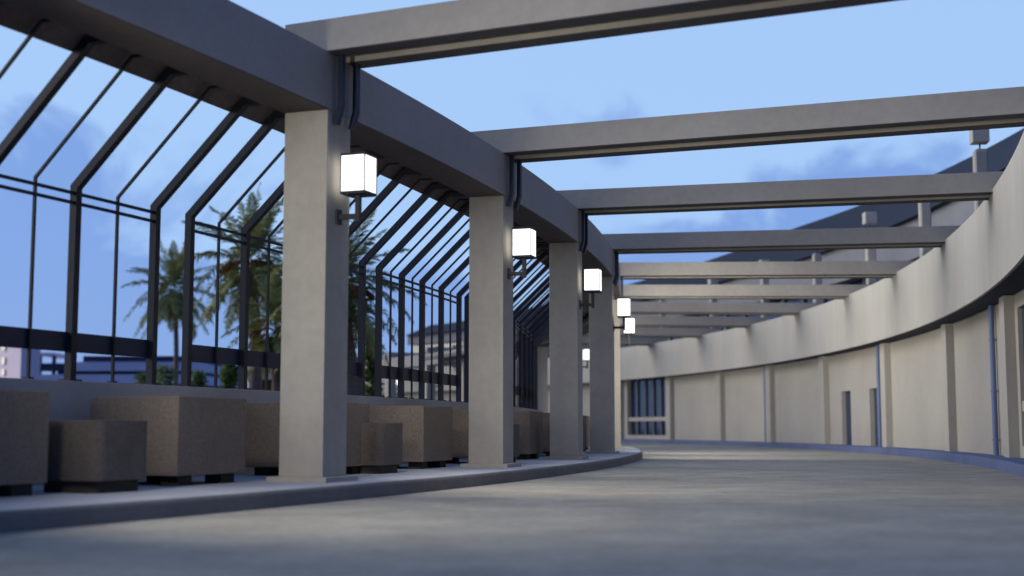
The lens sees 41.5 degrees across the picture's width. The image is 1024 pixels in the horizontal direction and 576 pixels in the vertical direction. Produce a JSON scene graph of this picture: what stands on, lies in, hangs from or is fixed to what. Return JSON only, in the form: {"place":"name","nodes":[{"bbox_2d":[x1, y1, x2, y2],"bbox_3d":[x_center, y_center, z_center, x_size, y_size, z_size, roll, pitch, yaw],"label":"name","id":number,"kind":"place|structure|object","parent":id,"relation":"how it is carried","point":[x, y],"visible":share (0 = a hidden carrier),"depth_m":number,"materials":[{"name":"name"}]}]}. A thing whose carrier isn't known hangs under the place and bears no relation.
{"place":"outdoors","nodes":[
{"label":"outdoors","id":0,"kind":"place"},
{"bbox_2d":[262,368,271,390],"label":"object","id":1,"kind":"structure","parent":0,"point":[269,382],"depth_m":124.55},
{"bbox_2d":[0,446,640,510],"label":"pavement","id":2,"kind":"structure","parent":0,"point":[39,497],"depth_m":15.68,"materials":[{"name":"concrete"}]},
{"bbox_2d":[0,390,49,496],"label":"planter","id":3,"kind":"object","parent":2,"relation":"on","point":[24,427],"visible":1,"depth_m":13.20,"materials":[{"name":"concrete"}]},
{"bbox_2d":[44,420,146,492],"bbox_3d":[-4.421,1.771,14.233,0.858,0.744,0.858,-3,-6,23],"label":"planter","id":4,"kind":"object","parent":2,"relation":"on","point":[96,456],"visible":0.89,"depth_m":13.87,"materials":[{"name":"concrete"}]},
{"bbox_2d":[90,396,245,485],"bbox_3d":[-4.134,1.842,16.298,1.248,1.030,1.404,-2,-6,22],"label":"planter","id":5,"kind":"object","parent":2,"relation":"on","point":[188,437],"visible":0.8,"depth_m":15.75,"materials":[{"name":"concrete"}]},
{"bbox_2d":[245,402,368,475],"bbox_3d":[-2.929,2.173,19.485,1.248,1.030,1.404,-2,-6,19],"label":"planter","id":6,"kind":"object","parent":2,"relation":"on","point":[262,435],"visible":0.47,"depth_m":19.01,"materials":[{"name":"stone"}]},
{"bbox_2d":[266,109,357,482],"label":"arcade column","id":7,"kind":"structure","parent":2,"relation":"on","point":[313,391],"depth_m":16.96,"materials":[{"name":"concrete"}]},
{"bbox_2d":[336,151,376,224],"bbox_3d":[-2.001,-1.253,17.156,0.461,0.878,0.344,-2,-6,21],"label":"wall lantern","id":8,"kind":"object","parent":7,"relation":"attached to","point":[358,176],"depth_m":17.04,"materials":[{"name":"glass"}]},
{"bbox_2d":[343,61,508,196],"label":"edge beam","id":9,"kind":"structure","parent":7,"relation":"on","point":[399,126],"depth_m":20.04,"materials":[{"name":"concrete"}]},
{"bbox_2d":[0,450,642,533],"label":"kerb","id":10,"kind":"structure","parent":2,"relation":"on","point":[21,520],"depth_m":13.97,"materials":[{"name":"concrete"}]},
{"bbox_2d":[358,423,402,473],"bbox_3d":[-2.155,2.382,20.109,0.858,0.744,0.858,-2,-6,19],"label":"planter","id":11,"kind":"object","parent":2,"relation":"on","point":[381,447],"visible":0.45,"depth_m":19.68,"materials":[{"name":"concrete"}]},
{"bbox_2d":[369,406,452,468],"bbox_3d":[-1.826,2.518,22.796,1.248,1.030,1.404,-2,-6,17],"label":"planter","id":12,"kind":"object","parent":2,"relation":"on","point":[427,436],"visible":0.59,"depth_m":22.16,"materials":[{"name":"stone"}]},
{"bbox_2d":[446,409,468,461],"bbox_3d":[-0.893,2.853,26.020,1.248,1.030,1.404,-2,-6,15],"label":"planter","id":13,"kind":"object","parent":2,"relation":"on","point":[460,447],"visible":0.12,"depth_m":25.32,"materials":[{"name":"concrete"}]},
{"bbox_2d":[461,361,463,400],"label":"arcade column","id":14,"kind":"structure","parent":2,"relation":"on","point":[462,393],"depth_m":80.16,"materials":[{"name":"concrete"}]},
{"bbox_2d":[425,349,455,364],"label":"edge beam","id":15,"kind":"structure","parent":14,"relation":"on","point":[446,361],"depth_m":83.77,"materials":[{"name":"concrete"}]},
{"bbox_2d":[460,195,520,467],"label":"arcade column","id":16,"kind":"structure","parent":2,"relation":"on","point":[490,344],"depth_m":23.23,"materials":[{"name":"concrete"}]},
{"bbox_2d":[507,227,535,279],"bbox_3d":[0.157,-0.596,23.481,0.461,0.878,0.344,-2,-6,16],"label":"wall lantern","id":17,"kind":"object","parent":16,"relation":"attached to","point":[523,244],"depth_m":23.35,"materials":[{"name":"glass"}]},
{"bbox_2d":[513,162,579,243],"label":"edge beam","id":18,"kind":"structure","parent":16,"relation":"on","point":[548,213],"depth_m":26.54,"materials":[{"name":"concrete"}]},
{"bbox_2d":[513,424,518,462],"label":"planter","id":19,"kind":"object","parent":2,"relation":"on","point":[515,440],"visible":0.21,"depth_m":25.68,"materials":[{"name":"concrete"}]},
{"bbox_2d":[513,411,542,459],"bbox_3d":[-0.076,3.196,29.320,1.248,1.030,1.404,-1,-6,13],"label":"planter","id":20,"kind":"object","parent":2,"relation":"on","point":[530,423],"visible":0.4,"depth_m":28.61,"materials":[{"name":"concrete"}]},
{"bbox_2d":[538,347,547,412],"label":"arcade column","id":21,"kind":"structure","parent":2,"relation":"on","point":[543,379],"depth_m":66.42,"materials":[{"name":"concrete"}]},
{"bbox_2d":[543,413,549,455],"bbox_3d":[0.600,3.537,32.600,1.248,1.030,1.404,-1,-6,10],"label":"planter","id":22,"kind":"object","parent":2,"relation":"on","point":[546,432],"visible":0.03,"depth_m":31.86,"materials":[{"name":"concrete"}]},
{"bbox_2d":[544,242,588,459],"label":"arcade column","id":23,"kind":"structure","parent":2,"relation":"on","point":[566,358],"depth_m":29.09,"materials":[{"name":"concrete"}]},
{"bbox_2d":[579,268,601,308],"bbox_3d":[1.704,0.019,29.389,0.461,0.878,0.344,-1,-6,13],"label":"wall lantern","id":24,"kind":"object","parent":23,"relation":"attached to","point":[592,281],"depth_m":29.25,"materials":[{"name":"glass"}]},
{"bbox_2d":[580,211,612,276],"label":"edge beam","id":25,"kind":"structure","parent":23,"relation":"on","point":[598,253],"depth_m":32.77,"materials":[{"name":"concrete"}]},
{"bbox_2d":[583,425,584,449],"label":"planter","id":26,"kind":"object","parent":2,"relation":"on","point":[583,437],"visible":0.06,"depth_m":33.66,"materials":[{"name":"concrete"}]},
{"bbox_2d":[583,415,588,451],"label":"planter","id":27,"kind":"object","parent":2,"relation":"on","point":[585,420],"visible":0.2,"depth_m":38.65,"materials":[{"name":"stone"}]},
{"bbox_2d":[586,417,589,449],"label":"planter","id":28,"kind":"object","parent":2,"relation":"on","point":[587,448],"visible":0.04,"depth_m":41.92,"materials":[{"name":"concrete"}]},
{"bbox_2d":[585,277,618,453],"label":"arcade column","id":29,"kind":"structure","parent":2,"relation":"on","point":[602,384],"depth_m":35.64,"materials":[{"name":"concrete"}]},
{"bbox_2d":[613,251,619,299],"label":"edge beam","id":30,"kind":"structure","parent":29,"relation":"on","point":[616,291],"depth_m":39.15,"materials":[{"name":"concrete"}]},
{"bbox_2d":[613,297,630,330],"bbox_3d":[2.929,0.707,36.014,0.461,0.878,0.344,-1,-6,8],"label":"wall lantern","id":31,"kind":"object","parent":29,"relation":"attached to","point":[624,308],"depth_m":35.87,"materials":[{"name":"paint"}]},
{"bbox_2d":[614,300,624,449],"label":"arcade column","id":32,"kind":"structure","parent":2,"relation":"on","point":[617,386],"depth_m":42.02,"materials":[{"name":"concrete"}]},
{"bbox_2d":[620,317,634,345],"bbox_3d":[3.626,1.378,42.466,0.461,0.878,0.344,0,-6,4],"label":"wall lantern","id":33,"kind":"object","parent":32,"relation":"attached to","point":[629,330],"depth_m":42.32,"materials":[{"name":"paint"}]},
{"bbox_3d":[2.697,4.427,58.802,0.838,4.681,0.838,1,-6,-7],"label":"arcade column","id":34,"kind":"object","parent":2,"relation":"on","visible":0},
{"bbox_2d":[583,349,588,368],"bbox_3d":[3.232,3.098,59.004,0.461,0.878,0.345,1,-6,-7],"label":"wall lantern","id":35,"kind":"object","parent":34,"relation":"attached to","point":[586,355],"depth_m":58.87,"materials":[{"name":"glass"}]},
{"bbox_3d":[3.304,3.389,48.817,0.838,4.681,0.838,0,-6,0],"label":"arcade column","id":36,"kind":"object","parent":2,"relation":"on","visible":0},
{"bbox_2d":[582,316,588,335],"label":"edge beam","id":37,"kind":"structure","parent":36,"relation":"on","point":[585,326],"depth_m":53.89,"materials":[{"name":"concrete"}]},
{"bbox_3d":[2.306,4.726,61.682,0.838,4.681,0.838,1,-6,-9],"label":"arcade column","id":38,"kind":"object","parent":2,"relation":"on","visible":0},
{"bbox_2d":[539,336,549,346],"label":"edge beam","id":39,"kind":"structure","parent":38,"relation":"on","point":[546,343],"depth_m":64.51,"materials":[{"name":"concrete"}]},
{"bbox_2d":[384,379,395,397],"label":"arcade column","id":40,"kind":"structure","parent":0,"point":[386,388],"depth_m":91.90,"materials":[{"name":"concrete"}]},
{"bbox_2d":[425,365,435,399],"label":"arcade column","id":41,"kind":"structure","parent":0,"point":[427,386],"depth_m":86.13,"materials":[{"name":"concrete"}]},
{"bbox_2d":[386,355,418,367],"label":"edge beam","id":42,"kind":"structure","parent":41,"relation":"on","point":[394,362],"depth_m":89.08,"materials":[{"name":"concrete"}]},
{"bbox_2d":[0,443,1023,575],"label":"road","id":43,"kind":"structure","parent":0,"point":[657,509],"depth_m":11.24,"materials":[{"name":"concrete"}]},
{"bbox_2d":[0,0,1023,387],"label":"sky","id":44,"kind":"structure","parent":0,"point":[902,47],"materials":[{"name":"blue"}]},
{"bbox_2d":[621,439,1023,476],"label":"pavement","id":45,"kind":"structure","parent":0,"point":[1014,466],"depth_m":41.80,"materials":[{"name":"grey concrete"}]},
{"bbox_2d":[365,128,1023,457],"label":"curved building","id":46,"kind":"structure","parent":45,"relation":"on","point":[925,351],"depth_m":49.35,"materials":[{"name":"concrete"}]},
{"bbox_2d":[384,352,418,358],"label":"cross beam","id":47,"kind":"structure","parent":46,"relation":"attached to","point":[394,354],"depth_m":92.13,"materials":[{"name":"concrete"}]},
{"bbox_2d":[357,357,455,365],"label":"cross beam","id":48,"kind":"structure","parent":46,"relation":"attached to","point":[453,364],"depth_m":102.20,"materials":[{"name":"concrete"}]},
{"bbox_2d":[425,347,549,357],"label":"cross beam","id":49,"kind":"structure","parent":46,"relation":"attached to","point":[428,349],"depth_m":86.39,"materials":[{"name":"concrete"}]},
{"bbox_2d":[462,341,588,351],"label":"cross beam","id":50,"kind":"structure","parent":46,"relation":"attached to","point":[585,346],"depth_m":82.99,"materials":[{"name":"concrete"}]},
{"bbox_2d":[582,336,667,345],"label":"cross beam","id":51,"kind":"structure","parent":46,"relation":"attached to","point":[641,341],"depth_m":76.63,"materials":[{"name":"concrete"}]},
{"bbox_2d":[628,378,665,434],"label":"window","id":52,"kind":"structure","parent":46,"relation":"in","point":[648,399],"depth_m":79.42,"materials":[{"name":"glass"}]},
{"bbox_2d":[583,327,718,337],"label":"cross beam","id":53,"kind":"structure","parent":46,"relation":"attached to","point":[669,332],"depth_m":69.60,"materials":[{"name":"concrete"}]},
{"bbox_2d":[620,315,769,327],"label":"cross beam","id":54,"kind":"structure","parent":46,"relation":"attached to","point":[694,321],"depth_m":62.61,"materials":[{"name":"concrete"}]},
{"bbox_2d":[708,279,717,316],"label":"roof pillar","id":55,"kind":"structure","parent":46,"relation":"on","point":[712,281],"depth_m":71.68,"materials":[{"name":"concrete"}]},
{"bbox_2d":[631,302,821,314],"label":"cross beam","id":56,"kind":"structure","parent":46,"relation":"attached to","point":[692,308],"depth_m":55.66,"materials":[{"name":"concrete"}]},
{"bbox_2d":[620,285,869,298],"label":"cross beam","id":57,"kind":"structure","parent":46,"relation":"attached to","point":[737,291],"depth_m":48.77,"materials":[{"name":"concrete"}]},
{"bbox_2d":[471,86,1023,209],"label":"cross beam","id":58,"kind":"structure","parent":46,"relation":"attached to","point":[932,113],"depth_m":21.99,"materials":[{"name":"concrete"}]},
{"bbox_2d":[758,260,769,316],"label":"roof pillar","id":59,"kind":"structure","parent":46,"relation":"on","point":[764,281],"depth_m":64.62,"materials":[{"name":"concrete"}]},
{"bbox_2d":[619,261,914,297],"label":"cross beam","id":60,"kind":"structure","parent":46,"relation":"attached to","point":[758,270],"depth_m":42.09,"materials":[{"name":"concrete"}]},
{"bbox_2d":[557,171,1003,253],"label":"cross beam","id":61,"kind":"structure","parent":46,"relation":"attached to","point":[954,187],"depth_m":28.42,"materials":[{"name":"concrete"}]},
{"bbox_2d":[602,225,960,285],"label":"cross beam","id":62,"kind":"structure","parent":46,"relation":"attached to","point":[799,239],"depth_m":35.39,"materials":[{"name":"concrete"}]},
{"bbox_2d":[812,250,822,303],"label":"roof pillar","id":63,"kind":"structure","parent":46,"relation":"on","point":[816,256],"depth_m":57.49,"materials":[{"name":"concrete"}]},
{"bbox_2d":[845,391,851,444],"bbox_3d":[12.989,4.972,51.657,0.132,2.041,1.254,0,-6,-2],"label":"door","id":64,"kind":"structure","parent":46,"relation":"in","point":[848,394],"depth_m":51.93,"materials":[{"name":"blue paint"}]},
{"bbox_2d":[862,212,876,284],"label":"roof pillar","id":65,"kind":"structure","parent":46,"relation":"on","point":[869,218],"depth_m":50.34,"materials":[{"name":"concrete"}]},
{"bbox_2d":[873,388,877,445],"bbox_3d":[13.034,4.586,47.942,0.153,2.041,1.068,0,-6,0],"label":"door","id":66,"kind":"structure","parent":46,"relation":"in","point":[875,390],"depth_m":48.19,"materials":[{"name":"blue paint"}]},
{"bbox_2d":[918,203,931,257],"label":"roof pillar","id":67,"kind":"structure","parent":46,"relation":"on","point":[924,212],"depth_m":43.12,"materials":[{"name":"concrete"}]},
{"bbox_2d":[969,129,989,211],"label":"roof pillar","id":68,"kind":"structure","parent":46,"relation":"on","point":[980,155],"depth_m":36.02,"materials":[{"name":"concrete"}]},
{"bbox_2d":[1022,307,1023,410],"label":"window","id":69,"kind":"structure","parent":46,"relation":"in","point":[1022,307],"depth_m":28.78,"materials":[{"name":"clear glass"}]},
{"bbox_3d":[-0.740,-3.530,9.569,10.140,1.332,0.793,-3,-7,25],"label":"cross beam","id":70,"kind":"object","parent":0,"visible":0},
{"bbox_2d":[0,0,337,112],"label":"edge beam","id":71,"kind":"structure","parent":70,"relation":"attached to","point":[231,46],"depth_m":14.99,"materials":[{"name":"concrete"}]},
{"bbox_2d":[0,4,583,360],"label":"overhead ledge","id":72,"kind":"object","parent":71,"relation":"attached to","point":[19,20],"visible":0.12,"depth_m":16.32,"materials":[{"name":"grey concrete"}]},
{"bbox_2d":[285,0,899,130],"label":"cross beam","id":73,"kind":"structure","parent":71,"relation":"attached to","point":[440,30],"depth_m":16.33,"materials":[{"name":"concrete"}]},
{"label":"ground","id":74,"kind":"structure","parent":0,"visible":0},
{"bbox_2d":[0,347,40,378],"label":"pink building","id":75,"kind":"structure","parent":74,"relation":"on","point":[13,361],"depth_m":130.61,"materials":[{"name":"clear paint"}]},
{"bbox_2d":[1,357,5,364],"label":"window","id":76,"kind":"structure","parent":75,"relation":"in","point":[3,358],"depth_m":132.03,"materials":[{"name":"white glass"}]},
{"bbox_2d":[1,369,5,375],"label":"window","id":77,"kind":"structure","parent":75,"relation":"in","point":[3,371],"depth_m":131.87,"materials":[{"name":"white glass"}]},
{"bbox_2d":[40,353,237,387],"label":"parking garage","id":78,"kind":"structure","parent":74,"relation":"on","point":[93,368],"depth_m":158.55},
{"bbox_2d":[133,371,145,383],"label":"shrub","id":79,"kind":"object","parent":74,"relation":"on","point":[141,377],"visible":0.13,"depth_m":82.89,"materials":[{"name":"green plant"}]},
{"bbox_2d":[156,365,177,385],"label":"shrub","id":80,"kind":"object","parent":74,"relation":"on","point":[162,372],"visible":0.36,"depth_m":77.78,"materials":[{"name":"green plant"}]},
{"bbox_2d":[120,240,214,385],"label":"slender palm","id":81,"kind":"object","parent":74,"relation":"on","point":[170,306],"visible":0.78,"depth_m":108.95,"materials":[{"name":"green plant"}]},
{"bbox_2d":[191,369,209,386],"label":"shrub","id":82,"kind":"object","parent":74,"relation":"on","point":[198,376],"visible":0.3,"depth_m":67.39,"materials":[{"name":"green plant"}]},
{"bbox_2d":[219,364,237,388],"bbox_3d":[-13.040,5.334,62.304,1.637,4.090,1.667,0,-6,0],"label":"shrub","id":83,"kind":"object","parent":74,"relation":"on","point":[228,374],"visible":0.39,"depth_m":62.11,"materials":[{"name":"green plant"}]},
{"bbox_2d":[178,182,283,389],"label":"tall palm","id":84,"kind":"object","parent":74,"relation":"on","point":[263,229],"visible":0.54,"depth_m":69.97,"materials":[{"name":"green plant"}]},
{"bbox_2d":[220,267,281,390],"bbox_3d":[-11.403,3.245,65.135,5.334,8.820,5.125,1,-6,-12],"label":"short palm","id":85,"kind":"object","parent":74,"relation":"on","point":[275,299],"visible":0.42,"depth_m":64.79,"materials":[{"name":"green plant"}]},
{"bbox_2d":[0,377,536,485],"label":"wall","id":86,"kind":"structure","parent":74,"relation":"on","point":[70,400],"depth_m":17.27,"materials":[{"name":"grey concrete"}]},
{"bbox_2d":[0,1,262,384],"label":"fence panel","id":87,"kind":"object","parent":86,"relation":"on","point":[71,342],"visible":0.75,"depth_m":16.55,"materials":[{"name":"paint"}]},
{"bbox_2d":[176,111,451,395],"bbox_3d":[-2.608,-0.258,21.267,2.305,3.773,5.980,-2,-6,18],"label":"fence panel","id":88,"kind":"object","parent":86,"relation":"on","point":[243,357],"visible":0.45,"depth_m":20.15,"materials":[{"name":"paint"}]},
{"bbox_2d":[373,191,536,401],"bbox_3d":[-0.811,0.373,27.337,2.297,3.773,5.462,-2,-6,14],"label":"fence panel","id":89,"kind":"object","parent":86,"relation":"on","point":[401,374],"visible":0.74,"depth_m":26.70,"materials":[{"name":"paint"}]},
{"bbox_2d":[464,236,548,406],"bbox_3d":[0.491,0.995,33.316,2.301,3.773,5.730,-1,-6,10],"label":"fence panel","id":90,"kind":"object","parent":86,"relation":"on","point":[529,269],"visible":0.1,"depth_m":33.31,"materials":[{"name":"paint"}]},
{"bbox_2d":[513,270,584,409],"bbox_3d":[1.386,1.645,39.572,2.302,3.773,5.795,-1,-6,6],"label":"fence panel","id":91,"kind":"object","parent":86,"relation":"on","point":[523,366],"visible":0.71,"depth_m":38.99,"materials":[{"name":"paint"}]},
{"bbox_2d":[534,293,588,410],"bbox_3d":[1.819,2.304,45.907,2.302,3.773,5.794,0,-6,2],"label":"fence panel","id":92,"kind":"object","parent":86,"relation":"on","point":[542,333],"visible":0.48,"depth_m":44.56,"materials":[{"name":"paint"}]},
{"bbox_2d":[538,311,588,346],"bbox_3d":[1.784,2.964,52.258,2.302,3.773,5.795,0,-6,-2],"label":"fence panel","id":93,"kind":"object","parent":86,"relation":"on","point":[585,314],"visible":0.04,"depth_m":51.02,"materials":[{"name":"paint"}]},
{"bbox_2d":[256,199,426,394],"bbox_3d":[-7.411,1.483,57.385,6.567,10.723,6.590,4,-7,-37],"label":"bushy palm","id":94,"kind":"object","parent":74,"relation":"on","point":[352,331],"visible":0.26,"depth_m":56.92,"materials":[{"name":"green plant"}]},
{"bbox_2d":[365,335,384,395],"bbox_3d":[-6.210,4.453,59.715,1.535,5.301,1.424,0,-6,0],"label":"shrub","id":95,"kind":"object","parent":74,"relation":"on","point":[369,372],"visible":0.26,"depth_m":59.51,"materials":[{"name":"green plant"}]}
]}

